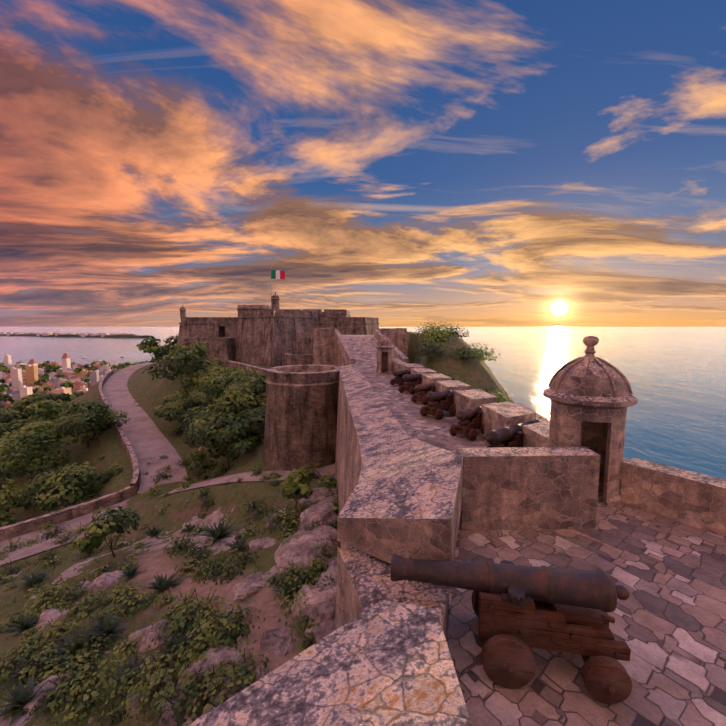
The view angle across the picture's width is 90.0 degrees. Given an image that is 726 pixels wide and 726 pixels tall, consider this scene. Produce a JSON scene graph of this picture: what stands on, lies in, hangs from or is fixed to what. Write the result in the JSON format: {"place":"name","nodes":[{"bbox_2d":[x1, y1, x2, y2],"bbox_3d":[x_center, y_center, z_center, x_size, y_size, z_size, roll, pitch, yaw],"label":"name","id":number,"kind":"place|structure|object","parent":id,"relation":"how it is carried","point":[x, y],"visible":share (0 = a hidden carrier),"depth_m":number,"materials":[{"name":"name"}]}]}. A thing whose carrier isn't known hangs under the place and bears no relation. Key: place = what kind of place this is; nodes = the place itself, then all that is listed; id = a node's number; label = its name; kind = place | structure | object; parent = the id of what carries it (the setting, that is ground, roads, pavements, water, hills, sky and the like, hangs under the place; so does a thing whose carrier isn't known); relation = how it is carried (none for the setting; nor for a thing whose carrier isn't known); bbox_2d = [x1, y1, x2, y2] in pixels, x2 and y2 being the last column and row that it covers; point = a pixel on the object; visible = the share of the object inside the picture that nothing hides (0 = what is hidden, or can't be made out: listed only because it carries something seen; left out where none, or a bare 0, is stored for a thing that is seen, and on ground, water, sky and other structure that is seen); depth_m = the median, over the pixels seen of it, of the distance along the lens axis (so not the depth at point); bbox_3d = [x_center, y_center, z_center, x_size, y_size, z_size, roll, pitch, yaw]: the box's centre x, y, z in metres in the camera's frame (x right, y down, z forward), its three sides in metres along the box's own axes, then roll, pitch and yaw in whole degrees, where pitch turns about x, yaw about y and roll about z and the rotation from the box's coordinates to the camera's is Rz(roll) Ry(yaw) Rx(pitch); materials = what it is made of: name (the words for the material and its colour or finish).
{"place":"outdoors","nodes":[
{"label":"outdoors","id":0,"kind":"place"},
{"bbox_2d":[0,332,154,337],"bbox_3d":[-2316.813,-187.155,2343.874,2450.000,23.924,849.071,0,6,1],"label":"shore land","id":1,"kind":"structure","parent":0,"point":[106,335],"depth_m":2053.67,"materials":[{"name":"green"}]},
{"bbox_2d":[0,362,186,564],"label":"road","id":2,"kind":"structure","parent":0,"point":[148,440],"depth_m":39.80,"materials":[{"name":"concrete"}]},
{"bbox_2d":[156,463,334,497],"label":"foot path","id":3,"kind":"structure","parent":0,"point":[246,476],"depth_m":27.86,"materials":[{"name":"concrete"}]},
{"bbox_2d":[0,331,627,725],"bbox_3d":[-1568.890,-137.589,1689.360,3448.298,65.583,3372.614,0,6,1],"label":"grassy hillside","id":4,"kind":"structure","parent":0,"point":[147,392],"depth_m":23.83,"materials":[{"name":"green plant"}]},
{"bbox_2d":[0,353,120,408],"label":"town buildings","id":5,"kind":"structure","parent":4,"relation":"on","point":[19,378],"depth_m":356.31,"materials":[{"name":"tile"}]},
{"bbox_2d":[0,370,139,540],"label":"road retaining wall","id":6,"kind":"structure","parent":4,"relation":"on","point":[63,515],"depth_m":30.27,"materials":[{"name":"stone"}]},
{"bbox_2d":[0,360,145,408],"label":"town trees","id":7,"kind":"object","parent":4,"relation":"on","point":[43,378],"visible":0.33,"depth_m":399.71,"materials":[{"name":"green plant"}]},
{"bbox_2d":[0,334,225,527],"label":"trees","id":8,"kind":"object","parent":4,"relation":"on","point":[32,420],"visible":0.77,"depth_m":43.40,"materials":[{"name":"green plant"}]},
{"bbox_2d":[0,467,319,725],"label":"agave plants","id":9,"kind":"object","parent":4,"relation":"on","point":[19,696],"visible":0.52,"depth_m":14.24,"materials":[{"name":"green plant"}]},
{"bbox_2d":[56,365,266,504],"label":"trees","id":10,"kind":"object","parent":4,"relation":"on","point":[225,407],"visible":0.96,"depth_m":36.75,"materials":[{"name":"green plant"}]},
{"bbox_2d":[0,461,336,724],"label":"grass tufts","id":11,"kind":"object","parent":4,"relation":"on","point":[151,617],"visible":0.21,"depth_m":15.72,"materials":[{"name":"green plant"}]},
{"bbox_2d":[0,453,338,725],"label":"slope shrubs","id":12,"kind":"object","parent":4,"relation":"on","point":[295,486],"visible":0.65,"depth_m":13.77,"materials":[{"name":"green plant"}]},
{"bbox_2d":[15,446,339,725],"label":"limestone rocks","id":13,"kind":"object","parent":4,"relation":"on","point":[299,546],"visible":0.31,"depth_m":13.56,"materials":[{"name":"grey stone"}]},
{"bbox_2d":[226,360,266,382],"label":"terrace retaining wall","id":14,"kind":"structure","parent":4,"relation":"on","point":[234,365],"depth_m":49.11,"materials":[{"name":"stone"}]},
{"bbox_2d":[177,305,378,366],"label":"fort","id":15,"kind":"structure","parent":4,"relation":"on","point":[265,335],"depth_m":64.16,"materials":[{"name":"stone"}]},
{"bbox_2d":[180,305,185,317],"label":"garita","id":16,"kind":"object","parent":15,"relation":"attached to","point":[182,311],"visible":1,"depth_m":68.34,"materials":[{"name":"stone"}]},
{"bbox_2d":[271,292,279,310],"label":"garita prow","id":17,"kind":"object","parent":15,"relation":"on","point":[275,298],"visible":0.92,"depth_m":57.49,"materials":[{"name":"stone"}]},
{"bbox_2d":[270,268,284,308],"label":"flag","id":18,"kind":"object","parent":15,"relation":"on","point":[277,274],"visible":0.96,"depth_m":61.69,"materials":[{"name":"multicoloured fabric"}]},
{"bbox_2d":[284,353,312,365],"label":"battery wall","id":19,"kind":"structure","parent":4,"relation":"on","point":[292,359],"depth_m":52.93,"materials":[{"name":"stone"}]},
{"bbox_2d":[264,365,338,469],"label":"round tower","id":20,"kind":"structure","parent":4,"relation":"on","point":[301,414],"depth_m":28.00,"materials":[{"name":"stone"}]},
{"bbox_2d":[312,328,408,368],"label":"ramp and platform","id":21,"kind":"structure","parent":4,"relation":"on","point":[333,346],"depth_m":44.66,"materials":[{"name":"stone"}]},
{"bbox_2d":[188,358,725,725],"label":"bastion walls","id":22,"kind":"structure","parent":4,"relation":"on","point":[379,655],"depth_m":5.23,"materials":[{"name":"stone"}]},
{"bbox_2d":[411,321,544,421],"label":"bushes","id":23,"kind":"object","parent":4,"relation":"on","point":[444,334],"visible":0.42,"depth_m":37.80,"materials":[{"name":"green plant"}]},
{"bbox_2d":[0,327,725,478],"bbox_3d":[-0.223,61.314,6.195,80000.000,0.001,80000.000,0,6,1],"label":"sea","id":24,"kind":"structure","parent":0,"point":[676,413],"depth_m":635.69,"materials":[{"name":"liquid"}]},
{"bbox_2d":[0,0,725,326],"label":"sky","id":25,"kind":"structure","parent":0,"point":[402,163],"materials":[{"name":"blue"}]},
{"bbox_2d":[360,369,725,725],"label":"terrace paving","id":26,"kind":"structure","parent":0,"point":[668,626],"depth_m":4.54,"materials":[{"name":"beige stone"}]},
{"bbox_2d":[375,331,395,373],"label":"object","id":27,"kind":"object","parent":26,"relation":"on","point":[385,346],"visible":1,"depth_m":27.88,"materials":[{"name":"stone"}]},
{"bbox_2d":[390,370,409,385],"bbox_3d":[2.662,0.873,22.709,2.223,0.922,0.943,-5,8,-41],"label":"cannon","id":28,"kind":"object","parent":26,"relation":"on","point":[398,379],"visible":0.77,"depth_m":22.17,"materials":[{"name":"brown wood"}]},
{"bbox_2d":[398,373,432,394],"bbox_3d":[3.033,1.070,20.110,2.452,1.055,1.041,-5,8,-40],"label":"cannon","id":29,"kind":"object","parent":26,"relation":"on","point":[413,380],"visible":0.73,"depth_m":19.56,"materials":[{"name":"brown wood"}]},
{"bbox_2d":[411,383,435,404],"bbox_3d":[3.321,1.405,17.511,2.221,0.913,0.943,-4,7,-35],"label":"cannon","id":30,"kind":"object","parent":26,"relation":"on","point":[424,389],"visible":0.75,"depth_m":17.04,"materials":[{"name":"brown wood"}]},
{"bbox_2d":[420,389,465,419],"bbox_3d":[3.423,1.602,14.922,2.453,1.044,1.041,-4,7,-37],"label":"cannon","id":31,"kind":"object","parent":26,"relation":"on","point":[441,402],"visible":0.88,"depth_m":14.46,"materials":[{"name":"brown wood"}]},
{"bbox_2d":[449,406,483,440],"bbox_3d":[3.840,1.926,12.330,2.220,0.925,0.942,-5,8,-42],"label":"cannon","id":32,"kind":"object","parent":26,"relation":"on","point":[470,421],"visible":0.79,"depth_m":11.81,"materials":[{"name":"brown wood"}]},
{"bbox_2d":[390,554,631,703],"bbox_3d":[1.548,2.710,4.030,2.482,1.042,1.054,1,6,9],"label":"cannon","id":33,"kind":"object","parent":26,"relation":"on","point":[520,611],"visible":1,"depth_m":3.75,"materials":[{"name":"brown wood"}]},
{"bbox_2d":[486,419,539,447],"bbox_3d":[4.029,2.136,9.733,2.453,1.029,1.042,-5,7,-38],"label":"cannon","id":34,"kind":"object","parent":26,"relation":"on","point":[511,436],"visible":0.52,"depth_m":9.33,"materials":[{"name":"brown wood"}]},
{"bbox_2d":[543,336,637,507],"bbox_3d":[4.823,1.129,7.847,1.740,3.420,1.740,2,6,15],"label":"garita","id":35,"kind":"object","parent":26,"relation":"on","point":[590,396],"visible":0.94,"depth_m":7.37,"materials":[{"name":"stone"}]}
]}

